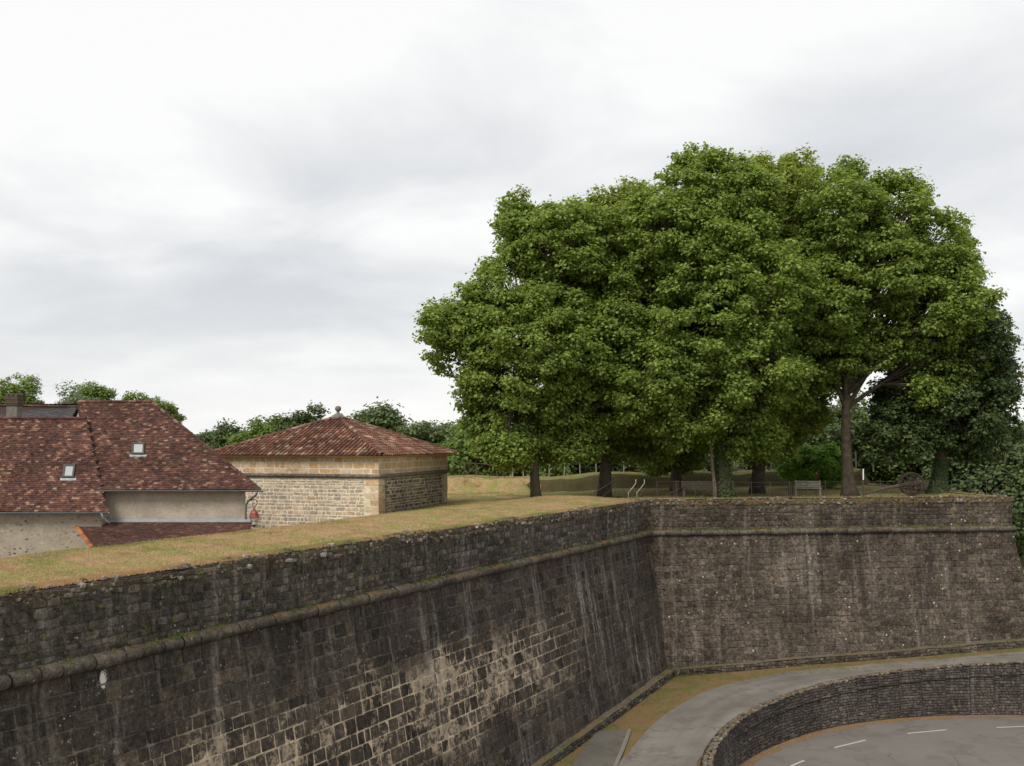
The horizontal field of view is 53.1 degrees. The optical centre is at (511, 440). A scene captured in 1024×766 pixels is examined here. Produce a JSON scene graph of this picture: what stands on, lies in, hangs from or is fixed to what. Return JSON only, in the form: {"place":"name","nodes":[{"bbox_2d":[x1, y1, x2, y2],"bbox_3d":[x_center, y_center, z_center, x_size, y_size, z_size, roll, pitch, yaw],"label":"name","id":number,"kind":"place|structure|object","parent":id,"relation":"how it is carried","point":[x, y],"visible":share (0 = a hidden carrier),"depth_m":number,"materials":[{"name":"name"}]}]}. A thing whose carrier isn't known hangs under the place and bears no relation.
{"place":"outdoors","nodes":[
{"label":"outdoors","id":0,"kind":"place"},
{"bbox_2d":[0,468,1007,594],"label":"rampart lawn","id":1,"kind":"structure","parent":0,"point":[551,485],"depth_m":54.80,"materials":[{"name":"beige plant"}]},
{"bbox_2d":[0,369,44,404],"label":"background tree","id":2,"kind":"object","parent":1,"relation":"on","point":[28,390],"visible":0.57,"depth_m":102.95,"materials":[{"name":"green plant"}]},
{"bbox_2d":[0,404,76,416],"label":"slate house","id":3,"kind":"structure","parent":1,"relation":"on","point":[48,410],"depth_m":61.58,"materials":[{"name":"stone"}]},
{"bbox_2d":[0,393,109,560],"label":"tiled house","id":4,"kind":"structure","parent":1,"relation":"on","point":[51,497],"depth_m":43.14,"materials":[{"name":"tile"}]},
{"bbox_2d":[60,464,75,479],"bbox_3d":[-18.766,1.333,43.504,0.727,0.666,0.561,0,0,0],"label":"roof window","id":5,"kind":"structure","parent":4,"relation":"in","point":[68,473],"depth_m":43.45,"materials":[{"name":"white glass"}]},
{"bbox_2d":[54,380,98,404],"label":"background tree","id":6,"kind":"object","parent":1,"relation":"on","point":[68,400],"visible":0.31,"depth_m":112.17,"materials":[{"name":"green plant"}]},
{"bbox_2d":[63,379,117,403],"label":"background tree","id":7,"kind":"object","parent":1,"relation":"on","point":[101,392],"visible":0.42,"depth_m":118.02,"materials":[{"name":"green plant"}]},
{"bbox_2d":[119,390,186,423],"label":"background tree","id":8,"kind":"object","parent":1,"relation":"on","point":[171,409],"visible":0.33,"depth_m":106.91,"materials":[{"name":"green plant"}]},
{"bbox_2d":[73,400,264,547],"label":"tiled house","id":9,"kind":"structure","parent":1,"relation":"on","point":[164,475],"depth_m":43.40,"materials":[{"name":"tile"}]},
{"bbox_2d":[130,442,146,456],"bbox_3d":[-16.212,0.374,44.584,0.818,0.629,0.595,0,0,0],"label":"roof window","id":10,"kind":"structure","parent":9,"relation":"in","point":[138,448],"depth_m":44.54,"materials":[{"name":"white glass"}]},
{"bbox_2d":[246,499,259,526],"bbox_3d":[-10.899,3.039,43.063,0.396,1.247,0.834,0,0,-30],"label":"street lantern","id":11,"kind":"object","parent":9,"relation":"attached to","point":[254,513],"visible":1,"depth_m":42.84,"materials":[{"name":"metal"}]},
{"bbox_2d":[222,413,288,445],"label":"background tree","id":12,"kind":"object","parent":1,"relation":"on","point":[257,426],"visible":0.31,"depth_m":119.05,"materials":[{"name":"green plant"}]},
{"bbox_2d":[267,400,330,432],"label":"background tree","id":13,"kind":"object","parent":1,"relation":"on","point":[294,420],"visible":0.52,"depth_m":98.70,"materials":[{"name":"green plant"}]},
{"bbox_2d":[213,406,456,528],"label":"stone pavilion","id":14,"kind":"structure","parent":1,"relation":"on","point":[337,465],"depth_m":52.25,"materials":[{"name":"stone"}]},
{"bbox_2d":[341,396,412,432],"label":"background tree","id":15,"kind":"object","parent":1,"relation":"on","point":[380,416],"visible":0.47,"depth_m":118.14,"materials":[{"name":"green plant"}]},
{"bbox_2d":[394,420,460,443],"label":"background tree","id":16,"kind":"object","parent":1,"relation":"on","point":[427,432],"visible":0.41,"depth_m":98.47,"materials":[{"name":"green plant"}]},
{"bbox_2d":[459,462,504,477],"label":"rustic barrier","id":17,"kind":"object","parent":1,"relation":"on","point":[476,468],"visible":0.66,"depth_m":72.77,"materials":[{"name":"brown wood"}]},
{"bbox_2d":[435,417,548,476],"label":"background tree","id":18,"kind":"object","parent":1,"relation":"on","point":[458,460],"visible":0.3,"depth_m":84.61,"materials":[{"name":"green plant"}]},
{"bbox_2d":[412,184,634,497],"bbox_3d":[0.899,-5.350,56.908,13.200,18.171,10.094,0,0,-29],"label":"plane tree","id":19,"kind":"object","parent":1,"relation":"on","point":[517,418],"visible":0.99,"depth_m":55.47,"materials":[{"name":"green plant"}]},
{"bbox_2d":[508,455,575,476],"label":"background tree","id":20,"kind":"object","parent":1,"relation":"on","point":[559,471],"visible":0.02,"depth_m":89.80,"materials":[{"name":"green plant"}]},
{"bbox_2d":[547,460,617,474],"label":"background tree","id":21,"kind":"object","parent":1,"relation":"on","point":[584,470],"visible":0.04,"depth_m":94.73,"materials":[{"name":"green plant"}]},
{"bbox_2d":[571,461,637,473],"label":"background tree","id":22,"kind":"object","parent":1,"relation":"on","point":[614,467],"visible":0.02,"depth_m":95.57,"materials":[{"name":"green plant"}]},
{"bbox_2d":[593,479,616,497],"bbox_3d":[5.065,2.700,55.213,0.233,1.193,2.041,0,0,40],"label":"handrail","id":23,"kind":"object","parent":1,"relation":"on","point":[610,490],"visible":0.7,"depth_m":55.59,"materials":[{"name":"metal"}]},
{"bbox_2d":[538,175,693,497],"bbox_3d":[6.227,-6.034,61.546,10.407,19.486,11.036,0,0,24],"label":"plane tree","id":24,"kind":"object","parent":1,"relation":"on","point":[634,446],"visible":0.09,"depth_m":59.84,"materials":[{"name":"green plant"}]},
{"bbox_2d":[612,458,703,472],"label":"background tree","id":25,"kind":"object","parent":1,"relation":"on","point":[630,469],"visible":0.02,"depth_m":94.62,"materials":[{"name":"green plant"}]},
{"bbox_2d":[672,480,679,495],"bbox_3d":[9.451,2.800,59.000,0.400,1.035,0.400,0,0,0],"label":"stone post","id":26,"kind":"object","parent":1,"relation":"on","point":[674,488],"visible":0.61,"depth_m":58.83,"materials":[{"name":"grey stone"}]},
{"bbox_2d":[419,469,939,506],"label":"lawn grass","id":27,"kind":"structure","parent":1,"relation":"on","point":[659,491],"depth_m":65.06,"materials":[{"name":"plant"}]},
{"bbox_2d":[636,308,724,490],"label":"plane tree","id":28,"kind":"object","parent":1,"relation":"on","point":[683,464],"visible":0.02,"depth_m":66.72,"materials":[{"name":"green plant"}]},
{"bbox_2d":[681,486,686,496],"bbox_3d":[9.868,2.890,58.580,0.255,0.600,0.600,0,0,0],"label":"stone support","id":29,"kind":"object","parent":1,"relation":"on","point":[684,492],"visible":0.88,"depth_m":58.59,"materials":[{"name":"grey stone"}]},
{"bbox_2d":[638,451,746,472],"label":"background tree","id":30,"kind":"object","parent":1,"relation":"on","point":[742,466],"visible":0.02,"depth_m":89.94,"materials":[{"name":"green plant"}]},
{"bbox_2d":[681,481,712,495],"bbox_3d":[10.804,2.762,59.419,2.000,0.880,0.558,0,0,-4],"label":"park bench","id":31,"kind":"object","parent":1,"relation":"on","point":[700,483],"visible":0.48,"depth_m":59.62,"materials":[{"name":"grey wood"}]},
{"bbox_2d":[565,141,830,497],"bbox_3d":[10.009,-6.841,57.360,14.407,20.663,11.156,0,0,0],"label":"plane tree","id":32,"kind":"object","parent":1,"relation":"on","point":[706,249],"visible":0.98,"depth_m":55.00,"materials":[{"name":"green plant"}]},
{"bbox_2d":[511,451,889,477],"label":"wire fence","id":33,"kind":"object","parent":1,"relation":"on","point":[580,468],"visible":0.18,"depth_m":74.46,"materials":[{"name":"grey metal"}]},
{"bbox_2d":[681,374,749,497],"bbox_3d":[10.896,-0.317,57.152,4.873,7.386,4.516,0,0,0],"label":"young tree","id":34,"kind":"object","parent":1,"relation":"on","point":[692,415],"visible":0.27,"depth_m":56.20,"materials":[{"name":"green plant"}]},
{"bbox_2d":[722,143,841,493],"bbox_3d":[16.761,-7.136,63.299,11.228,21.496,10.642,0,0,0],"label":"plane tree","id":35,"kind":"object","parent":1,"relation":"on","point":[801,425],"visible":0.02,"depth_m":61.47,"materials":[{"name":"green plant"}]},
{"bbox_2d":[788,484,793,495],"bbox_3d":[16.131,2.845,59.200,0.300,0.700,0.160,0,0,0],"label":"wooden stump","id":36,"kind":"object","parent":1,"relation":"on","point":[789,490],"visible":0.86,"depth_m":59.15,"materials":[{"name":"brown wood"}]},
{"bbox_2d":[794,480,821,495],"bbox_3d":[17.169,2.749,59.421,1.550,0.880,0.558,0,0,14],"label":"park bench","id":37,"kind":"object","parent":1,"relation":"on","point":[810,484],"visible":0.93,"depth_m":59.56,"materials":[{"name":"grey wood"}]},
{"bbox_2d":[772,441,855,487],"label":"bush","id":38,"kind":"object","parent":1,"relation":"on","point":[824,462],"visible":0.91,"depth_m":67.65,"materials":[{"name":"green plant"}]},
{"bbox_2d":[742,154,1008,495],"bbox_3d":[20.624,-6.426,59.270,14.978,19.946,9.329,0,0,0],"label":"plane tree","id":39,"kind":"object","parent":1,"relation":"on","point":[920,273],"visible":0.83,"depth_m":57.41,"materials":[{"name":"green plant"}]},
{"bbox_2d":[864,472,925,495],"bbox_3d":[21.795,2.450,58.456,3.376,1.340,1.340,0,0,16],"label":"cannon","id":40,"kind":"object","parent":1,"relation":"on","point":[900,485],"visible":0.98,"depth_m":57.96,"materials":[{"name":"metal"}]},
{"bbox_2d":[858,298,1023,493],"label":"shade tree","id":41,"kind":"object","parent":1,"relation":"on","point":[900,424],"visible":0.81,"depth_m":59.20,"materials":[{"name":"green plant"}]},
{"bbox_2d":[0,0,1023,433],"label":"sky","id":42,"kind":"structure","parent":0,"point":[238,210],"materials":[{"name":"white"}]},
{"bbox_2d":[536,542,1023,765],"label":"moat ground","id":43,"kind":"structure","parent":0,"point":[637,721],"depth_m":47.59,"materials":[{"name":"brown plant"}]},
{"bbox_2d":[0,498,674,765],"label":"curtain wall","id":44,"kind":"structure","parent":43,"relation":"on","point":[519,660],"depth_m":29.43,"materials":[{"name":"stone"}]},
{"bbox_2d":[11,498,1012,674],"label":"wall weeds","id":45,"kind":"object","parent":44,"relation":"on","point":[354,596],"depth_m":36.20,"materials":[{"name":"green plant"}]},
{"bbox_2d":[571,730,626,765],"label":"concrete apron","id":46,"kind":"object","parent":43,"relation":"on","point":[603,739],"visible":1,"depth_m":39.57,"materials":[{"name":"grey concrete"}]},
{"bbox_2d":[737,407,833,470],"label":"background tree","id":47,"kind":"object","parent":43,"relation":"on","point":[767,466],"visible":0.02,"depth_m":93.84,"materials":[{"name":"green plant"}]},
{"bbox_2d":[769,405,880,472],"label":"background tree","id":48,"kind":"object","parent":43,"relation":"on","point":[830,435],"visible":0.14,"depth_m":91.40,"materials":[{"name":"green plant"}]},
{"bbox_2d":[650,483,1023,676],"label":"bastion wall","id":49,"kind":"structure","parent":43,"relation":"on","point":[736,599],"depth_m":52.85,"materials":[{"name":"grey stone"}]},
{"bbox_2d":[628,479,1005,498],"bbox_3d":[16.376,2.619,54.087,21.059,1.282,0.047,0,0,-8],"label":"edge railing","id":50,"kind":"object","parent":49,"relation":"on","point":[933,481],"visible":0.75,"depth_m":53.96,"materials":[{"name":"metal"}]},
{"bbox_2d":[830,387,900,483],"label":"background tree","id":51,"kind":"object","parent":43,"relation":"on","point":[857,409],"visible":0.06,"depth_m":94.00,"materials":[{"name":"green plant"}]},
{"bbox_2d":[851,409,929,484],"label":"background tree","id":52,"kind":"object","parent":43,"relation":"on","point":[913,466],"visible":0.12,"depth_m":91.97,"materials":[{"name":"green plant"}]},
{"bbox_2d":[881,451,955,487],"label":"background tree","id":53,"kind":"object","parent":43,"relation":"on","point":[895,469],"visible":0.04,"depth_m":91.09,"materials":[{"name":"green plant"}]},
{"bbox_2d":[913,429,1022,491],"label":"background tree","id":54,"kind":"object","parent":43,"relation":"on","point":[959,468],"visible":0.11,"depth_m":81.98,"materials":[{"name":"green plant"}]},
{"bbox_2d":[949,410,1023,559],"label":"background tree","id":55,"kind":"object","parent":43,"relation":"on","point":[999,473],"visible":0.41,"depth_m":78.01,"materials":[{"name":"green plant"}]},
{"bbox_2d":[996,422,1023,479],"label":"background tree","id":56,"kind":"object","parent":43,"relation":"on","point":[1012,437],"visible":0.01,"depth_m":83.43,"materials":[{"name":"green plant"}]},
{"bbox_2d":[618,652,1023,765],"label":"path","id":57,"kind":"structure","parent":0,"point":[683,733],"depth_m":44.59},
{"bbox_2d":[613,728,630,765],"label":"kerb","id":58,"kind":"structure","parent":57,"relation":"on","point":[618,758],"depth_m":39.37,"materials":[{"name":"grey concrete"}]},
{"bbox_2d":[754,717,1023,765],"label":"road","id":59,"kind":"structure","parent":0,"point":[967,741],"depth_m":43.55,"materials":[{"name":"grey asphalt"}]},
{"bbox_2d":[740,715,1023,765],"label":"road verge","id":60,"kind":"structure","parent":59,"relation":"on","point":[760,755],"depth_m":46.26,"materials":[{"name":"grey concrete"}]},
{"bbox_2d":[700,660,1023,765],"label":"retaining wall","id":61,"kind":"structure","parent":60,"relation":"on","point":[987,688],"depth_m":47.39,"materials":[{"name":"grey stone"}]},
{"bbox_2d":[790,726,1023,765],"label":"road markings","id":62,"kind":"object","parent":59,"relation":"on","point":[908,733],"visible":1,"depth_m":44.41,"materials":[{"name":"paint"}]},
{"label":"ground","id":63,"kind":"structure","parent":0,"visible":0},
{"bbox_2d":[196,427,221,445],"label":"background tree","id":64,"kind":"object","parent":63,"relation":"on","point":[204,436],"visible":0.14,"depth_m":188.20,"materials":[{"name":"green plant"}]},
{"bbox_2d":[206,417,249,448],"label":"background tree","id":65,"kind":"object","parent":63,"relation":"on","point":[224,429],"visible":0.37,"depth_m":167.71,"materials":[{"name":"green plant"}]}
]}

